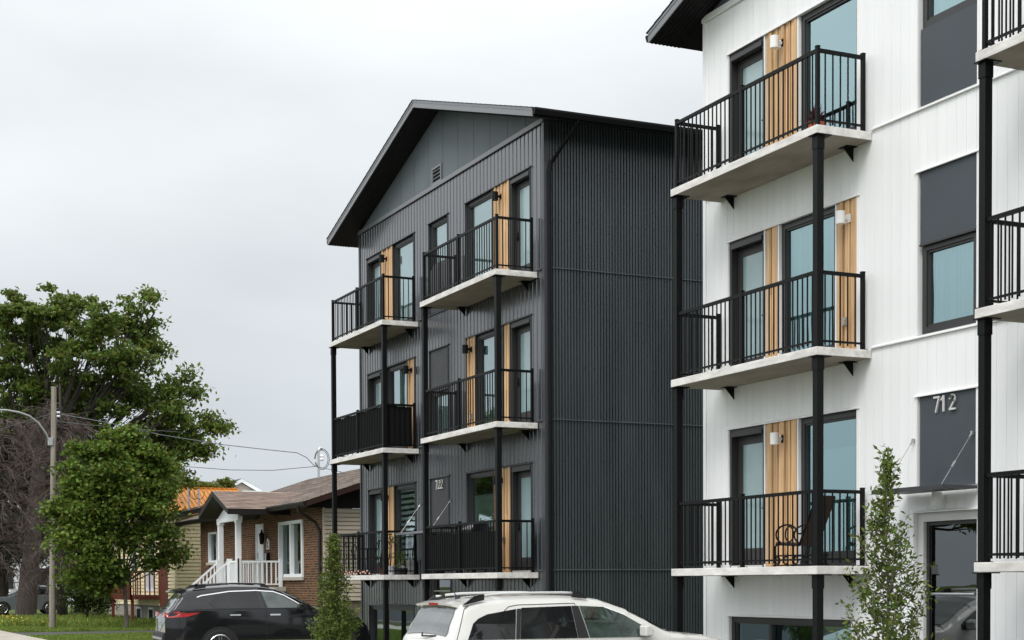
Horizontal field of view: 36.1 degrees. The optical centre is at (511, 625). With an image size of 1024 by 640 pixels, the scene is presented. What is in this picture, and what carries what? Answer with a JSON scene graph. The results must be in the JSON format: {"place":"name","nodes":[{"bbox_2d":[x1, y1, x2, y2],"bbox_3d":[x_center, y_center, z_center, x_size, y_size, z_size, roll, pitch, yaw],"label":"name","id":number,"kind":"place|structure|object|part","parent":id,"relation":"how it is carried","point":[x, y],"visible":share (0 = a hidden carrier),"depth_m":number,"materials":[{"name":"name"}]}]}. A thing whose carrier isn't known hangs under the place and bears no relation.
{"place":"outdoors","nodes":[
{"label":"outdoors","id":0,"kind":"place"},
{"bbox_2d":[0,630,45,639],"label":"sidewalk","id":1,"kind":"structure","parent":0,"point":[4,635],"depth_m":51.60,"materials":[{"name":"concrete"}]},
{"bbox_2d":[0,593,150,639],"bbox_3d":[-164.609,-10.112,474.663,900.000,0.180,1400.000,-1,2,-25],"label":"ground","id":2,"kind":"structure","parent":0,"point":[12,612],"depth_m":102.04,"materials":[{"name":"green plant"}]},
{"bbox_2d":[0,416,56,604],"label":"bare tree","id":3,"kind":"object","parent":2,"relation":"on","point":[18,427],"visible":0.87,"depth_m":76.44,"materials":[{"name":"brown plant"}]},
{"bbox_2d":[0,426,56,614],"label":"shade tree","id":4,"kind":"object","parent":2,"relation":"on","point":[4,589],"visible":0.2,"depth_m":93.02,"materials":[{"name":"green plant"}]},
{"bbox_2d":[0,585,56,614],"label":"grey suv","id":5,"kind":"object","parent":2,"relation":"on","point":[7,604],"visible":0.49,"depth_m":93.84,"materials":[{"name":"grey paint"}]},
{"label":"side window","id":6,"kind":"part","parent":5,"relation":"part of","materials":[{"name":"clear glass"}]},
{"bbox_2d":[0,386,59,627],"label":"utility pole","id":7,"kind":"object","parent":2,"relation":"on","point":[52,440],"visible":0.85,"depth_m":61.93,"materials":[{"name":"grey wood"}]},
{"bbox_2d":[0,414,49,429],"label":"overhead wire","id":8,"kind":"object","parent":7,"relation":"attached to","point":[24,421],"visible":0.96,"depth_m":63.56,"materials":[{"name":"grey"}]},
{"bbox_2d":[56,421,185,432],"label":"overhead wire","id":9,"kind":"object","parent":7,"relation":"attached to","point":[116,427],"visible":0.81,"depth_m":66.48,"materials":[{"name":"grey"}]},
{"bbox_2d":[56,413,318,467],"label":"overhead wire","id":10,"kind":"object","parent":7,"relation":"attached to","point":[188,439],"visible":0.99,"depth_m":61.20,"materials":[{"name":"grey"}]},
{"bbox_2d":[8,538,73,605],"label":"distant white house","id":11,"kind":"structure","parent":2,"relation":"on","point":[13,585],"depth_m":129.74,"materials":[{"name":"plastic"}]},
{"bbox_2d":[8,569,13,588],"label":"window","id":12,"kind":"structure","parent":11,"relation":"in","point":[12,585],"depth_m":129.54,"materials":[{"name":"grey glass"}]},
{"bbox_2d":[3,384,98,615],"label":"bare tree","id":13,"kind":"object","parent":2,"relation":"on","point":[60,427],"visible":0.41,"depth_m":75.52,"materials":[{"name":"brown plant"}]},
{"bbox_2d":[11,426,135,613],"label":"shade tree","id":14,"kind":"object","parent":2,"relation":"on","point":[56,526],"visible":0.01,"depth_m":93.14,"materials":[{"name":"green plant"}]},
{"bbox_2d":[0,611,155,626],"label":"meadow weeds","id":15,"kind":"object","parent":2,"relation":"on","point":[75,619],"visible":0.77,"depth_m":65.98,"materials":[{"name":"green plant"}]},
{"bbox_2d":[1,615,41,623],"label":"yellow flowers","id":16,"kind":"object","parent":15,"relation":"on","point":[14,616],"visible":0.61,"depth_m":67.27,"materials":[{"name":"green plant"}]},
{"bbox_2d":[58,570,120,617],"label":"dark shrub","id":17,"kind":"object","parent":2,"relation":"on","point":[84,600],"visible":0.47,"depth_m":70.23,"materials":[{"name":"green plant"}]},
{"bbox_2d":[32,420,197,627],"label":"maple tree","id":18,"kind":"object","parent":2,"relation":"on","point":[114,457],"visible":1,"depth_m":60.25,"materials":[{"name":"green plant"}]},
{"bbox_2d":[0,281,240,615],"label":"oak tree","id":19,"kind":"object","parent":2,"relation":"on","point":[31,331],"visible":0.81,"depth_m":85.48,"materials":[{"name":"green plant"}]},
{"bbox_2d":[108,487,238,614],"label":"orange roof house","id":20,"kind":"structure","parent":2,"relation":"on","point":[194,500],"depth_m":91.24,"materials":[{"name":"beige tile"}]},
{"bbox_2d":[195,477,236,488],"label":"yellow green tree","id":21,"kind":"object","parent":2,"relation":"on","point":[226,482],"visible":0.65,"depth_m":97.90,"materials":[{"name":"green plant"}]},
{"bbox_2d":[110,489,351,620],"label":"cream house","id":22,"kind":"structure","parent":2,"relation":"on","point":[148,596],"depth_m":66.44,"materials":[{"name":"plastic"}]},
{"bbox_2d":[136,607,141,617],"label":"window","id":23,"kind":"structure","parent":22,"relation":"in","point":[138,609],"depth_m":70.98,"materials":[{"name":"white plastic"}]},
{"bbox_2d":[145,545,156,590],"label":"window","id":24,"kind":"structure","parent":22,"relation":"in","point":[151,576],"depth_m":68.58,"materials":[{"name":"white plastic"}]},
{"bbox_2d":[148,607,153,618],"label":"window","id":25,"kind":"structure","parent":22,"relation":"in","point":[150,609],"depth_m":68.66,"materials":[{"name":"white plastic"}]},
{"bbox_2d":[232,478,268,491],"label":"gable house","id":26,"kind":"structure","parent":2,"relation":"on","point":[241,484],"depth_m":114.37,"materials":[{"name":"beige"}]},
{"bbox_2d":[175,446,360,617],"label":"brick house","id":27,"kind":"structure","parent":2,"relation":"on","point":[275,539],"depth_m":50.05,"materials":[{"name":"brown brick"}]},
{"bbox_2d":[206,532,217,564],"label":"window","id":28,"kind":"structure","parent":27,"relation":"in","point":[212,537],"depth_m":59.06,"materials":[{"name":"white plastic"}]},
{"bbox_2d":[185,466,317,470],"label":"overhead wire","id":29,"kind":"object","parent":27,"relation":"attached to","point":[254,470],"visible":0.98,"depth_m":61.68,"materials":[{"name":"grey"}]},
{"bbox_2d":[255,524,263,583],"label":"front door","id":30,"kind":"structure","parent":27,"relation":"in","point":[259,548],"depth_m":52.89,"materials":[{"name":"white plastic"}]},
{"bbox_2d":[277,519,303,579],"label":"window","id":31,"kind":"structure","parent":27,"relation":"in","point":[290,533],"depth_m":50.53,"materials":[{"name":"white plastic"}]},
{"bbox_2d":[302,531,366,639],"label":"columnar tree","id":32,"kind":"object","parent":2,"relation":"on","point":[331,586],"visible":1,"depth_m":28.19,"materials":[{"name":"green plant"}]},
{"bbox_2d":[324,610,358,636],"bbox_3d":[-3.155,0.436,28.992,0.692,1.513,0.606,0,2,3],"label":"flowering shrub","id":33,"kind":"object","parent":2,"relation":"on","point":[350,620],"visible":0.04,"depth_m":28.96,"materials":[{"name":"green plant"}]},
{"bbox_2d":[326,99,702,639],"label":"apartment building","id":34,"kind":"structure","parent":2,"relation":"on","point":[511,339],"depth_m":33.01,"materials":[{"name":"metal"}]},
{"bbox_2d":[344,542,364,575],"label":"patio chair","id":35,"kind":"object","parent":34,"relation":"on","point":[351,552],"visible":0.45,"depth_m":41.08,"materials":[{"name":"black metal"}]},
{"bbox_2d":[356,548,377,574],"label":"patio table","id":36,"kind":"object","parent":34,"relation":"on","point":[367,557],"visible":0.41,"depth_m":40.14,"materials":[{"name":"black metal"}]},
{"bbox_2d":[335,406,411,456],"bbox_3d":[-3.535,-4.872,39.628,0.700,0.970,3.788,-1,2,-25],"label":"privacy screen","id":37,"kind":"object","parent":34,"relation":"attached to","point":[397,425],"visible":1,"depth_m":38.06,"materials":[{"name":"black fabric"}]},
{"bbox_2d":[367,253,379,325],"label":"door","id":38,"kind":"structure","parent":34,"relation":"in","point":[373,268],"depth_m":41.13,"materials":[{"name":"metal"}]},
{"bbox_2d":[368,370,380,450],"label":"door","id":39,"kind":"structure","parent":34,"relation":"in","point":[374,385],"depth_m":41.22,"materials":[{"name":"glass"}]},
{"bbox_2d":[369,488,381,574],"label":"door","id":40,"kind":"structure","parent":34,"relation":"in","point":[375,503],"depth_m":41.32,"materials":[{"name":"glass"}]},
{"bbox_2d":[367,540,389,574],"bbox_3d":[-3.348,-1.711,39.476,0.444,0.872,0.523,-1,2,-34],"label":"patio chair","id":41,"kind":"object","parent":34,"relation":"on","point":[377,557],"visible":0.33,"depth_m":39.41,"materials":[{"name":"black metal"}]},
{"bbox_2d":[375,555,389,574],"bbox_3d":[-3.170,-1.515,38.550,0.364,0.528,0.408,-1,2,-25],"label":"red potted plant","id":42,"kind":"object","parent":34,"relation":"on","point":[380,563],"visible":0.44,"depth_m":38.51,"materials":[{"name":"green plant"}]},
{"bbox_2d":[380,528,402,574],"bbox_3d":[-2.941,-1.822,38.291,0.582,1.152,0.632,1,2,30],"label":"tall potted plant","id":43,"kind":"object","parent":34,"relation":"on","point":[391,539],"visible":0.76,"depth_m":38.23,"materials":[{"name":"green plant"}]},
{"bbox_2d":[371,605,413,639],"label":"window","id":44,"kind":"structure","parent":34,"relation":"in","point":[373,607],"depth_m":41.40,"materials":[{"name":"black metal"}]},
{"bbox_2d":[388,362,406,447],"bbox_3d":[-2.763,-5.494,39.468,0.195,2.135,1.420,-1,2,-25],"label":"window","id":45,"kind":"structure","parent":34,"relation":"in","point":[400,379],"depth_m":39.70,"materials":[{"name":"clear glass"}]},
{"bbox_2d":[393,551,407,574],"bbox_3d":[-2.707,-1.534,38.224,0.458,0.578,0.389,0,2,17],"label":"bushy potted plant","id":46,"kind":"object","parent":34,"relation":"on","point":[403,564],"visible":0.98,"depth_m":38.14,"materials":[{"name":"green plant"}]},
{"bbox_2d":[395,235,412,320],"bbox_3d":[-2.602,-8.520,38.898,0.102,2.095,1.435,-1,2,-25],"label":"window","id":47,"kind":"structure","parent":34,"relation":"in","point":[403,249],"depth_m":39.17,"materials":[{"name":"clear glass"}]},
{"bbox_2d":[396,483,414,567],"bbox_3d":[-2.574,-2.442,39.060,0.102,2.155,1.435,-1,2,-25],"label":"window","id":48,"kind":"structure","parent":34,"relation":"in","point":[400,489],"depth_m":39.40,"materials":[{"name":"clear glass"}]},
{"bbox_2d":[399,560,413,574],"bbox_3d":[-2.557,-1.432,38.461,0.230,0.360,0.620,-1,2,-25],"label":"planter box","id":49,"kind":"object","parent":34,"relation":"on","point":[408,565],"visible":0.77,"depth_m":38.18,"materials":[{"name":"grey"}]},
{"bbox_2d":[431,216,446,269],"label":"window","id":50,"kind":"structure","parent":34,"relation":"in","point":[438,228],"depth_m":37.00,"materials":[{"name":"clear glass"}]},
{"bbox_2d":[432,389,447,435],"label":"window","id":51,"kind":"structure","parent":34,"relation":"in","point":[446,389],"depth_m":37.27,"materials":[{"name":"clear glass"}]},
{"bbox_2d":[428,531,494,568],"bbox_3d":[-1.097,-1.615,33.660,0.016,0.770,3.830,-1,2,-25],"label":"privacy screen","id":52,"kind":"object","parent":34,"relation":"attached to","point":[463,550],"visible":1,"depth_m":33.43,"materials":[{"name":"black fabric"}]},
{"bbox_2d":[468,191,491,280],"bbox_3d":[-0.647,-8.417,34.674,0.102,2.095,1.435,-1,2,-25],"label":"window","id":53,"kind":"structure","parent":34,"relation":"in","point":[480,209],"depth_m":34.89,"materials":[{"name":"clear glass"}]},
{"bbox_2d":[469,470,492,530],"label":"window","id":54,"kind":"structure","parent":34,"relation":"in","point":[480,506],"depth_m":35.11,"materials":[{"name":"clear glass"}]},
{"bbox_2d":[478,327,501,424],"bbox_3d":[-0.373,-5.367,34.305,0.195,2.135,1.420,-1,2,-25],"label":"window","id":55,"kind":"structure","parent":34,"relation":"in","point":[488,337],"depth_m":34.77,"materials":[{"name":"clear glass"}]},
{"bbox_2d":[510,169,529,270],"bbox_3d":[0.241,-8.319,32.721,0.190,2.193,1.000,-1,2,-25],"label":"door","id":56,"kind":"structure","parent":34,"relation":"in","point":[519,193],"depth_m":32.98,"materials":[{"name":"glass"}]},
{"bbox_2d":[511,316,529,422],"bbox_3d":[0.255,-5.281,32.802,0.190,2.233,1.000,-1,2,-25],"label":"door","id":57,"kind":"structure","parent":34,"relation":"in","point":[520,338],"depth_m":33.07,"materials":[{"name":"glass"}]},
{"bbox_2d":[512,463,530,571],"bbox_3d":[0.269,-2.242,32.883,0.190,2.253,1.000,-1,2,-25],"label":"door","id":58,"kind":"structure","parent":34,"relation":"in","point":[521,481],"depth_m":33.15,"materials":[{"name":"glass"}]},
{"bbox_2d":[645,0,1023,639],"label":"apartment building","id":59,"kind":"structure","parent":2,"relation":"on","point":[863,284],"depth_m":22.20,"materials":[{"name":"white"}]},
{"bbox_2d":[730,425,763,567],"bbox_3d":[3.830,-2.053,25.189,0.190,2.253,1.000,-1,2,-25],"label":"door","id":60,"kind":"structure","parent":59,"relation":"in","point":[746,453],"depth_m":25.35,"materials":[{"name":"glass"}]},
{"bbox_2d":[730,231,763,365],"bbox_3d":[3.816,-5.092,25.108,0.190,2.233,1.000,-1,2,-25],"label":"door","id":61,"kind":"structure","parent":59,"relation":"in","point":[746,265],"depth_m":25.27,"materials":[{"name":"glass"}]},
{"bbox_2d":[730,36,763,162],"bbox_3d":[3.802,-8.131,25.027,0.190,2.193,1.000,-1,2,-25],"label":"door","id":62,"kind":"structure","parent":59,"relation":"in","point":[745,72],"depth_m":25.17,"materials":[{"name":"glass"}]},
{"bbox_2d":[732,616,850,639],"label":"window","id":63,"kind":"structure","parent":59,"relation":"in","point":[736,621],"depth_m":24.69,"materials":[{"name":"black metal"}]},
{"bbox_2d":[773,496,835,566],"bbox_3d":[4.251,-1.366,22.827,0.352,1.000,1.090,-1,2,-25],"label":"glider chair","id":64,"kind":"object","parent":59,"relation":"on","point":[828,504],"visible":0.51,"depth_m":22.65,"materials":[{"name":"black metal"}]},
{"bbox_2d":[782,206,834,353],"bbox_3d":[4.558,-5.105,23.654,0.195,2.135,1.420,-1,2,-25],"label":"window","id":65,"kind":"structure","parent":59,"relation":"in","point":[797,235],"depth_m":23.97,"materials":[{"name":"blue glass"}]},
{"bbox_2d":[795,105,829,127],"bbox_3d":[4.301,-7.194,22.259,0.460,0.462,0.447,1,2,41],"label":"maroon potted plant","id":66,"kind":"object","parent":59,"relation":"on","point":[811,125],"visible":0.37,"depth_m":22.20,"materials":[{"name":"red plant"}]},
{"bbox_2d":[801,410,855,560],"bbox_3d":[4.746,-2.054,23.246,0.102,2.155,1.435,-1,2,-25],"label":"window","id":67,"kind":"structure","parent":59,"relation":"in","point":[839,463],"depth_m":23.24,"materials":[{"name":"blue glass"}]},
{"bbox_2d":[801,0,856,130],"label":"window","id":68,"kind":"structure","parent":59,"relation":"in","point":[806,20],"depth_m":23.63,"materials":[{"name":"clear glass"}]},
{"bbox_2d":[834,88,854,125],"bbox_3d":[5.085,-7.450,23.029,0.610,0.901,1.038,-1,2,-25],"label":"agave plant","id":69,"kind":"object","parent":59,"relation":"in","point":[852,101],"visible":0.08,"depth_m":22.94,"materials":[{"name":"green plant"}]},
{"bbox_2d":[922,231,975,334],"bbox_3d":[5.881,-4.533,20.814,0.195,1.210,1.100,-1,2,-25],"label":"window","id":70,"kind":"structure","parent":59,"relation":"in","point":[948,265],"depth_m":20.96,"materials":[{"name":"blue glass"}]},
{"bbox_2d":[923,0,976,28],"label":"window","id":71,"kind":"structure","parent":59,"relation":"in","point":[934,11],"depth_m":20.97,"materials":[{"name":"clear glass"}]},
{"bbox_2d":[828,444,948,639],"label":"young tree","id":72,"kind":"object","parent":2,"relation":"on","point":[881,521],"visible":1,"depth_m":17.28,"materials":[{"name":"green plant"}]},
{"bbox_2d":[0,623,155,632],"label":"rough grass","id":73,"kind":"structure","parent":0,"point":[73,628],"depth_m":59.94,"materials":[{"name":"green plant"}]},
{"bbox_2d":[16,630,155,634],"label":"sidewalk","id":74,"kind":"structure","parent":0,"point":[45,633],"depth_m":57.15,"materials":[{"name":"concrete"}]},
{"bbox_2d":[26,631,153,639],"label":"lawn grass","id":75,"kind":"structure","parent":0,"point":[139,635],"depth_m":51.58,"materials":[{"name":"green plant"}]},
{"bbox_2d":[153,583,369,639],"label":"black suv","id":76,"kind":"object","parent":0,"point":[241,611],"visible":0.86,"depth_m":35.16,"materials":[{"name":"black paint"}]},
{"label":"rear window","id":77,"kind":"part","parent":76,"relation":"part of","materials":[{"name":"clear glass"}]},
{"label":"side window","id":78,"kind":"part","parent":76,"relation":"part of","materials":[{"name":"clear glass"}]},
{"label":"side window","id":79,"kind":"part","parent":76,"relation":"part of","materials":[{"name":"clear glass"}]},
{"bbox_3d":[-5.922,-0.380,35.146,2.380,0.020,0.006,-1,2,-20],"label":"window base","id":80,"kind":"part","parent":76,"relation":"part of","materials":[{"name":"black plastic"}]},
{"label":"front side window","id":81,"kind":"part","parent":76,"relation":"part of","materials":[{"name":"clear glass"}]},
{"bbox_2d":[0,0,702,508],"label":"sky","id":82,"kind":"structure","parent":0,"point":[207,155],"materials":[{"name":"white"}]},
{"bbox_2d":[339,569,371,574],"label":"flowers","id":83,"kind":"object","parent":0,"point":[351,571],"visible":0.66,"depth_m":39.62,"materials":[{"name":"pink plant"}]},
{"bbox_2d":[461,523,489,572],"bbox_3d":[-0.841,-1.695,33.904,0.493,1.110,1.560,-1,2,-25],"label":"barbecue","id":84,"kind":"object","parent":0,"point":[472,532],"visible":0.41,"depth_m":33.59,"materials":[{"name":"black metal"}]},
{"bbox_2d":[403,586,720,639],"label":"suv","id":85,"kind":"object","parent":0,"point":[507,615],"visible":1,"depth_m":22.03,"materials":[{"name":"white paint"}]},
{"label":"rear window","id":86,"kind":"part","parent":85,"relation":"part of","materials":[{"name":"grey glass"}]},
{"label":"side window","id":87,"kind":"part","parent":85,"relation":"part of","materials":[{"name":"black glass"}]},
{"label":"side window","id":88,"kind":"part","parent":85,"relation":"part of","materials":[{"name":"black glass"}]},
{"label":"front side window","id":89,"kind":"part","parent":85,"relation":"part of","materials":[{"name":"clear glass"}]}
]}

